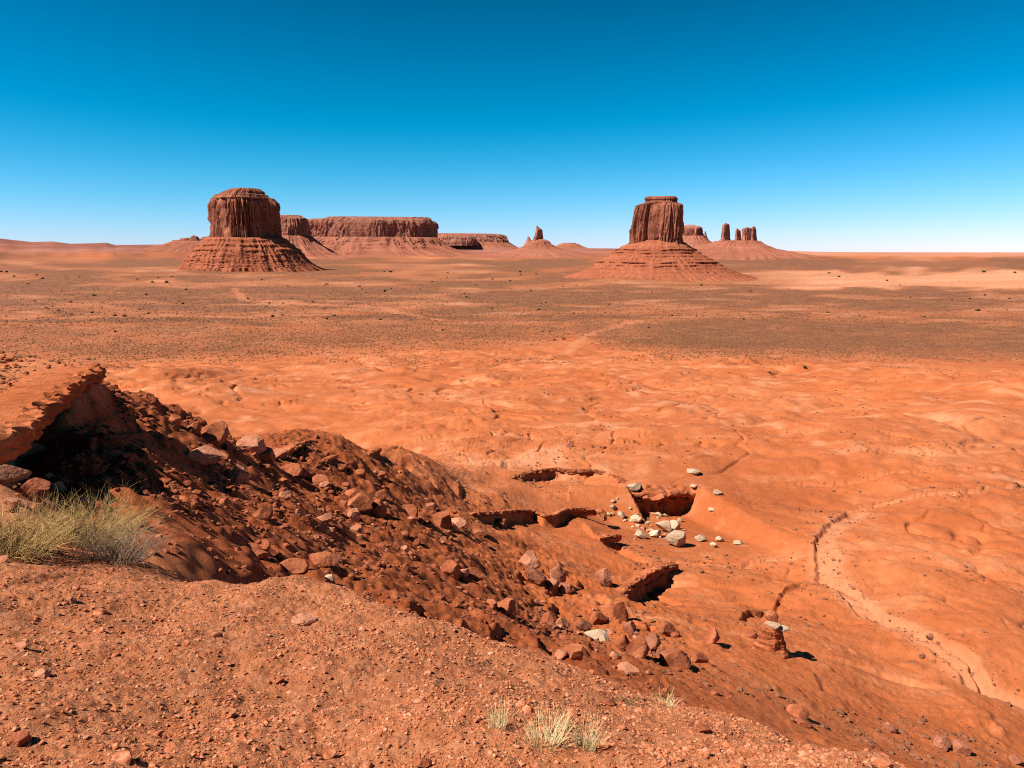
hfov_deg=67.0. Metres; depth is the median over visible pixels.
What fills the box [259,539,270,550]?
rock
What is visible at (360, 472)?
rock
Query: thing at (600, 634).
boulder
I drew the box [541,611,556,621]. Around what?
boulder
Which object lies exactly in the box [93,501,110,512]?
rock
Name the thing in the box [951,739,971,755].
boulder
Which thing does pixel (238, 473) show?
boulder
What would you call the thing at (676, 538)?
white rock
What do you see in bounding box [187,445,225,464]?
boulder
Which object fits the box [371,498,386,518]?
boulder
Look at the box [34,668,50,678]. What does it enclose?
stone
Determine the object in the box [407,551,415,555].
rock
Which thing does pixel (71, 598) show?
stone
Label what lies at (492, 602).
boulder
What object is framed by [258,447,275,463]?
boulder
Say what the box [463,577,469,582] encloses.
rock
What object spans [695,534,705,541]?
white rock
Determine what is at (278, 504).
rock
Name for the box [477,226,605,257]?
butte
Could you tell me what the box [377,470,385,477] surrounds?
rock
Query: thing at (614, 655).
boulder
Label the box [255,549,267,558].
rock
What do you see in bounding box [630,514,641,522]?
white rock
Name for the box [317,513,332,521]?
boulder
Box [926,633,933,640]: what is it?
boulder
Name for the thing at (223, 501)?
rock
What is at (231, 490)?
rock
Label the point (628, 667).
boulder
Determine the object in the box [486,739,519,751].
weed
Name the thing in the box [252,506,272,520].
boulder
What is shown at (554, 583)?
boulder
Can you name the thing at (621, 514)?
white rock
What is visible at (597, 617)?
boulder
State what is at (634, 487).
white rock
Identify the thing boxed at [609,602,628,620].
boulder
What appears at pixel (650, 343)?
scrub
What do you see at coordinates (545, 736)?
grass tuft
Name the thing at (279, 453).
boulder
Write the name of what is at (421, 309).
distant scrub
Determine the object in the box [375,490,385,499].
rock
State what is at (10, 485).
rock
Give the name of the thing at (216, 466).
rock
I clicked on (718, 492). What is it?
white rock
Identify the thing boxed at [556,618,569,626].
boulder
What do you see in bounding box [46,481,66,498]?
boulder
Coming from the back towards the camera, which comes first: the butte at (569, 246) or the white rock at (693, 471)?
the butte at (569, 246)
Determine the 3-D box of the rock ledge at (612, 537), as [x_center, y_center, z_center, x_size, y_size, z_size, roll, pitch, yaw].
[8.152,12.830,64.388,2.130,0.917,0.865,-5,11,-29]
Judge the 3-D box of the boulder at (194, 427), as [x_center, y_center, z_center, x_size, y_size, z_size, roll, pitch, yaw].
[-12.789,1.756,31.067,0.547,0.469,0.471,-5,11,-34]
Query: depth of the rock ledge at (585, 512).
68.59 m
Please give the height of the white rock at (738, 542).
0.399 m
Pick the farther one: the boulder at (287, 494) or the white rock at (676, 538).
the white rock at (676, 538)
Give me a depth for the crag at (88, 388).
23.95 m
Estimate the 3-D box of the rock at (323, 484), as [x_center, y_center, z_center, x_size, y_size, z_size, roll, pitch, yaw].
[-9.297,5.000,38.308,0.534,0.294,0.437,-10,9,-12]
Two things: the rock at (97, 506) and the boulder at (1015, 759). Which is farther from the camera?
the boulder at (1015, 759)
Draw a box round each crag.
[71,383,81,400]
[83,382,93,392]
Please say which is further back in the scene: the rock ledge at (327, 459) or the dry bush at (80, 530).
the rock ledge at (327, 459)
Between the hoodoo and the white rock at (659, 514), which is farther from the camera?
the white rock at (659, 514)
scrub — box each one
[0,266,1023,329]
[0,312,1023,364]
[99,352,951,377]
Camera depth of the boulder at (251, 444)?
36.22 m
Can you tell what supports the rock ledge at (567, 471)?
on the ground
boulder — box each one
[0,464,31,484]
[13,477,50,502]
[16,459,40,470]
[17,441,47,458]
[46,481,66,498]
[81,361,99,366]
[187,422,200,433]
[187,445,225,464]
[201,420,229,446]
[228,464,249,483]
[236,435,266,453]
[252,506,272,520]
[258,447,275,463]
[273,448,289,459]
[279,490,292,498]
[280,558,308,574]
[283,463,302,477]
[295,508,304,515]
[301,467,315,477]
[309,551,341,567]
[312,474,329,485]
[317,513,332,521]
[344,489,360,497]
[347,493,372,512]
[347,508,359,521]
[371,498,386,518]
[404,504,417,516]
[426,502,437,509]
[432,511,451,527]
[440,560,461,580]
[451,518,467,527]
[459,569,469,579]
[468,567,484,580]
[472,527,488,536]
[487,599,497,607]
[494,518,506,527]
[497,597,515,614]
[518,550,540,568]
[527,567,546,585]
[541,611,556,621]
[548,578,559,588]
[550,565,565,582]
[554,649,567,659]
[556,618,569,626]
[559,582,575,593]
[565,643,583,659]
[577,619,592,631]
[584,629,608,640]
[590,611,607,624]
[595,568,611,586]
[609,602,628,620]
[609,651,621,660]
[613,634,629,651]
[617,661,638,674]
[623,621,636,634]
[626,634,649,658]
[645,633,660,650]
[658,621,677,635]
[659,648,690,668]
[691,652,709,662]
[701,628,719,643]
[747,628,756,638]
[786,704,808,718]
[794,716,812,728]
[883,722,896,733]
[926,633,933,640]
[931,734,951,748]
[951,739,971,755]
[1008,754,1021,763]
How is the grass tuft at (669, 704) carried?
on the ground
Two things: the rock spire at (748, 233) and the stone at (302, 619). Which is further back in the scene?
the rock spire at (748, 233)
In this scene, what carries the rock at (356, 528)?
on the ground
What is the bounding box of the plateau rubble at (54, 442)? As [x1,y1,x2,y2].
[0,351,104,478]
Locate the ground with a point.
(412, 428)
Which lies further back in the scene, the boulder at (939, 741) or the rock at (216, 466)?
the boulder at (939, 741)
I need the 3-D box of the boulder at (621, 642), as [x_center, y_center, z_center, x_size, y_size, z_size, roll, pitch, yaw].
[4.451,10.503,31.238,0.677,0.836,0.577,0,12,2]
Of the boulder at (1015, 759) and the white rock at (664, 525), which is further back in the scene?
the white rock at (664, 525)
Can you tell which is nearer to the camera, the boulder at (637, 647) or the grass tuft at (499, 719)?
the grass tuft at (499, 719)
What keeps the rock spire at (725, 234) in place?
on the butte at (742, 250)
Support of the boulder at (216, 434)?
on the ground
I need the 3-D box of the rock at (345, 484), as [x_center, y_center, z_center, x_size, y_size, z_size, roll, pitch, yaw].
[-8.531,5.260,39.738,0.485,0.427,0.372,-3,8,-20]
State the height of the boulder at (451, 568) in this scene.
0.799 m
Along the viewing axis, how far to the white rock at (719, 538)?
68.28 m
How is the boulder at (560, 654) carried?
on the ground
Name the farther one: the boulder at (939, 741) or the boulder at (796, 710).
the boulder at (939, 741)
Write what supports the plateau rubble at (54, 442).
on the ground
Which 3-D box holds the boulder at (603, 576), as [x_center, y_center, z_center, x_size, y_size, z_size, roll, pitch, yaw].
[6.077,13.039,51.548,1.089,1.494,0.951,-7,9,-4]
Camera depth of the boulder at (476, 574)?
33.16 m
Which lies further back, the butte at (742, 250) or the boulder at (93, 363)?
the butte at (742, 250)
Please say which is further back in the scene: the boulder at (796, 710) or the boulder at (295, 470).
the boulder at (295, 470)
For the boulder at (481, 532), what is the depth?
52.15 m
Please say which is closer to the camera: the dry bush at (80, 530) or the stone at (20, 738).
the stone at (20, 738)
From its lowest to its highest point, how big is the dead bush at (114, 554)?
0.478 m
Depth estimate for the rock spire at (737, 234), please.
5353.28 m
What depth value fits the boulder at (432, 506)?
47.48 m
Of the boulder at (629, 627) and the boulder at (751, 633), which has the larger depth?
the boulder at (751, 633)
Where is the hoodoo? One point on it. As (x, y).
(770, 640)
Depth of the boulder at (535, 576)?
44.52 m
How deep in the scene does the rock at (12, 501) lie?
7.54 m
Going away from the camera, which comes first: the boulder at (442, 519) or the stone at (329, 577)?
the stone at (329, 577)
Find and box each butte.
[176,188,325,271]
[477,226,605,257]
[556,243,585,248]
[565,196,758,280]
[697,240,832,259]
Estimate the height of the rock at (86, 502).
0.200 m
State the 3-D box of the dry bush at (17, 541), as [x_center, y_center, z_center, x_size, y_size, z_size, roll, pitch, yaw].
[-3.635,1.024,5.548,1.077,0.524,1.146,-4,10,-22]
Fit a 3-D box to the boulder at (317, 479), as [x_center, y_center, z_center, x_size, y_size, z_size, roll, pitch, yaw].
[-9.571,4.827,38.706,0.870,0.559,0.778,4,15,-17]
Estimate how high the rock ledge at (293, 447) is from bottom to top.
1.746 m
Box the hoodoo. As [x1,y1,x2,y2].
[752,609,789,658]
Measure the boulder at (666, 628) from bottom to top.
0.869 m
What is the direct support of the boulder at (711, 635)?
on the ground
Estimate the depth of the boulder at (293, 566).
18.65 m
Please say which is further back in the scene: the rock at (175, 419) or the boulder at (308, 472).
the boulder at (308, 472)
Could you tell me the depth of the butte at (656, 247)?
1812.14 m
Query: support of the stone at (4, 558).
on the ground
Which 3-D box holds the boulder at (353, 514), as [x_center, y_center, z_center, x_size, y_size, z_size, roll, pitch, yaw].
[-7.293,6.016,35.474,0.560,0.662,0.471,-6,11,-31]
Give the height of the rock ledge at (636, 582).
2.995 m
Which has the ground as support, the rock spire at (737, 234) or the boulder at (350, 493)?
the boulder at (350, 493)
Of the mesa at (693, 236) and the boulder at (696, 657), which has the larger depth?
the mesa at (693, 236)
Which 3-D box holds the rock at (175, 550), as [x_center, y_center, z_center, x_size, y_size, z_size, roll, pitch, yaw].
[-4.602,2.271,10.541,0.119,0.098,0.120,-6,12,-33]
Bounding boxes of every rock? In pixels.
[4,497,20,505]
[4,505,18,512]
[5,483,14,487]
[30,503,41,511]
[43,472,54,480]
[76,499,93,510]
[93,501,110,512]
[169,414,181,425]
[171,547,179,553]
[211,464,220,469]
[218,498,227,505]
[228,488,235,493]
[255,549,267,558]
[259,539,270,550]
[265,464,271,470]
[273,501,281,508]
[283,542,291,549]
[319,481,328,486]
[328,527,335,532]
[342,482,350,488]
[350,524,362,532]
[356,469,365,476]
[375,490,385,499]
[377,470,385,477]
[402,563,410,571]
[407,515,418,521]
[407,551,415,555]
[413,538,420,545]
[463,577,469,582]
[552,624,558,629]
[606,628,615,634]
[618,511,624,518]
[627,483,641,490]
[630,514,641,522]
[635,530,647,538]
[649,530,660,536]
[653,512,662,516]
[655,520,670,531]
[664,530,685,546]
[670,520,680,528]
[687,468,699,473]
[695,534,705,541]
[713,490,722,494]
[715,536,723,541]
[733,540,742,544]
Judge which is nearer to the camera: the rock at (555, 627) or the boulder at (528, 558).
the rock at (555, 627)
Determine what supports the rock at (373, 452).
on the ground
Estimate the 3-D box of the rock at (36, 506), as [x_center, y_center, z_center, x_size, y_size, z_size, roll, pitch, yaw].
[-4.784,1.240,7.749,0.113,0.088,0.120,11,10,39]
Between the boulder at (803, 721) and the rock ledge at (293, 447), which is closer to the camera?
the boulder at (803, 721)
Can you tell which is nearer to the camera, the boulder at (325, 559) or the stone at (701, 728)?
the stone at (701, 728)
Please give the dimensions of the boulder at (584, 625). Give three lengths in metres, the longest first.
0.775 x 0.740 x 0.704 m
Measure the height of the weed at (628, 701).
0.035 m
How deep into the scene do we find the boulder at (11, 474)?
8.86 m
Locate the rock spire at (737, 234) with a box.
[735,228,741,239]
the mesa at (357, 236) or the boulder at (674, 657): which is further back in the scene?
the mesa at (357, 236)
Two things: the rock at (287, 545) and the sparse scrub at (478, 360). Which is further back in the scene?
the sparse scrub at (478, 360)
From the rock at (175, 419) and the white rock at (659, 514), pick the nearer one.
the rock at (175, 419)
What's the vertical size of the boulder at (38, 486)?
0.274 m
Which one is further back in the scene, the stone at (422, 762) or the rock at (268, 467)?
the rock at (268, 467)
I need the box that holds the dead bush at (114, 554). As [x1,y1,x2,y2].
[48,505,180,568]
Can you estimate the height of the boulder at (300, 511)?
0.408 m
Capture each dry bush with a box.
[0,484,84,562]
[17,481,178,553]
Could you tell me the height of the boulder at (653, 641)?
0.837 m
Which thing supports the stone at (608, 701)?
on the ground
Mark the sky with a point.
(812, 125)
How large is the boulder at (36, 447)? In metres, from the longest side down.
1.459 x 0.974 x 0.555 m
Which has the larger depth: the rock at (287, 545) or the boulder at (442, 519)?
the boulder at (442, 519)
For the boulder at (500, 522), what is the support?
on the ground
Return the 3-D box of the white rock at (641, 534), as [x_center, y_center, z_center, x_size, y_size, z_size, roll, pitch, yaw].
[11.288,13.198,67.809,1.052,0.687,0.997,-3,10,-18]
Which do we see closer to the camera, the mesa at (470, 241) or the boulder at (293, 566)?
the boulder at (293, 566)
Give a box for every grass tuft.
[473,696,518,729]
[514,701,579,752]
[546,700,576,731]
[554,708,614,751]
[648,684,681,707]
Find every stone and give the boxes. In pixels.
[0,555,9,562]
[6,729,31,746]
[14,641,28,649]
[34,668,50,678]
[66,595,75,602]
[211,632,222,637]
[275,676,284,683]
[291,613,317,625]
[325,574,332,580]
[414,757,431,767]
[566,441,573,447]
[604,698,615,705]
[696,724,711,732]
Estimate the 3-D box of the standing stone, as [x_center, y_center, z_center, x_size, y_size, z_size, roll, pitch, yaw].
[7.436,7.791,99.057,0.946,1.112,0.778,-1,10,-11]
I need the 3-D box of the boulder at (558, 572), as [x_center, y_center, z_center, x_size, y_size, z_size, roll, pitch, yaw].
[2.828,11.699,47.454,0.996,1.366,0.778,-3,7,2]
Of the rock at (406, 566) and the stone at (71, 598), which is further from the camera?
the rock at (406, 566)
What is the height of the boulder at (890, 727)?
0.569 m
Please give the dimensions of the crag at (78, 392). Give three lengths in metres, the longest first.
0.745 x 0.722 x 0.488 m
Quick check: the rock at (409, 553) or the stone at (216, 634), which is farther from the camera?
the rock at (409, 553)
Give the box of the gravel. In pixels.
[0,487,904,767]
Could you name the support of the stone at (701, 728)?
on the ground
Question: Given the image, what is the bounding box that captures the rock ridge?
[144,235,208,251]
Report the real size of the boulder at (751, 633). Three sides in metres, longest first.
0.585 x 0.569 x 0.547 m
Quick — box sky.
[0,0,1023,251]
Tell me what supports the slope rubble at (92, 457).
on the ground
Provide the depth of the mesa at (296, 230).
5169.18 m
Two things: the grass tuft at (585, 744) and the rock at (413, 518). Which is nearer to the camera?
the grass tuft at (585, 744)
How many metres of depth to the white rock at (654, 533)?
69.35 m
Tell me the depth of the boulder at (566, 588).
45.52 m
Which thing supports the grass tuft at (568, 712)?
on the ground
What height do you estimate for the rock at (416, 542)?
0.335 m
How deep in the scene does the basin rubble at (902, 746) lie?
42.23 m
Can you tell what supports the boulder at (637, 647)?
on the ground
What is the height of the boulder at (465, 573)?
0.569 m
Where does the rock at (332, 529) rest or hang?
on the ground
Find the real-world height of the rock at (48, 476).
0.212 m
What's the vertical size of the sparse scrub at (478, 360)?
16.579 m
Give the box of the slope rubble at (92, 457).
[45,380,731,707]
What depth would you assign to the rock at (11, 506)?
7.23 m
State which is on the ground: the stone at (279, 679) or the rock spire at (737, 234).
the stone at (279, 679)
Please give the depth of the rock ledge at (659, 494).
80.37 m
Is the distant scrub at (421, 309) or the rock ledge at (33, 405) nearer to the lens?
the rock ledge at (33, 405)
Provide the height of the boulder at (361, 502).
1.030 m
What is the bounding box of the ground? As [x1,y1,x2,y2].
[0,238,1023,767]
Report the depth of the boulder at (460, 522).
47.23 m
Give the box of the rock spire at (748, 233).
[742,226,756,240]
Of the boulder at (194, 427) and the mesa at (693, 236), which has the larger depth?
the mesa at (693, 236)
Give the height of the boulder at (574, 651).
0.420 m
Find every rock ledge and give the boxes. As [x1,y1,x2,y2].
[0,366,106,463]
[281,439,316,455]
[315,446,353,467]
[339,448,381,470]
[469,507,606,520]
[510,467,626,483]
[600,533,621,542]
[613,562,678,597]
[631,485,695,511]
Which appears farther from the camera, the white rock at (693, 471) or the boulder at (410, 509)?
the white rock at (693, 471)
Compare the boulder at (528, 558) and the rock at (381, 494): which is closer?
the rock at (381, 494)
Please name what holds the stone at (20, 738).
on the ground
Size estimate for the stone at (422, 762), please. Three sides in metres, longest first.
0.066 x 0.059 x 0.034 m
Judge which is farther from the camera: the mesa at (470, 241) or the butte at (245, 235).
the mesa at (470, 241)
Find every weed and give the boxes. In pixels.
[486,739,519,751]
[614,695,637,706]
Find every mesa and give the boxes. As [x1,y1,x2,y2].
[280,215,351,258]
[308,216,474,256]
[437,233,518,249]
[606,225,710,256]
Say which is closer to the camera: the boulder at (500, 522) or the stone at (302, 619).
the stone at (302, 619)
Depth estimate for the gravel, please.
3.38 m
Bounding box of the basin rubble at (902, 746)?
[438,367,1023,767]
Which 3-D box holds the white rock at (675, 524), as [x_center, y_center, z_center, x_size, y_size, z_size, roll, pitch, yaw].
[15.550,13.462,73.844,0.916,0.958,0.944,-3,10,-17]
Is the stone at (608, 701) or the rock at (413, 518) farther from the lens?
the rock at (413, 518)
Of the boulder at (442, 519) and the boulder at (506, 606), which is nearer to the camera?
the boulder at (506, 606)
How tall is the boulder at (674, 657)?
0.812 m
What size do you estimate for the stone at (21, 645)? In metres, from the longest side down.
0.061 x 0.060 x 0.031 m
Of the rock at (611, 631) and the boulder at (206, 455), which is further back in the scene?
the rock at (611, 631)
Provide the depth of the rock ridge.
6725.78 m
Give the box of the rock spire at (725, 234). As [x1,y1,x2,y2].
[719,223,730,240]

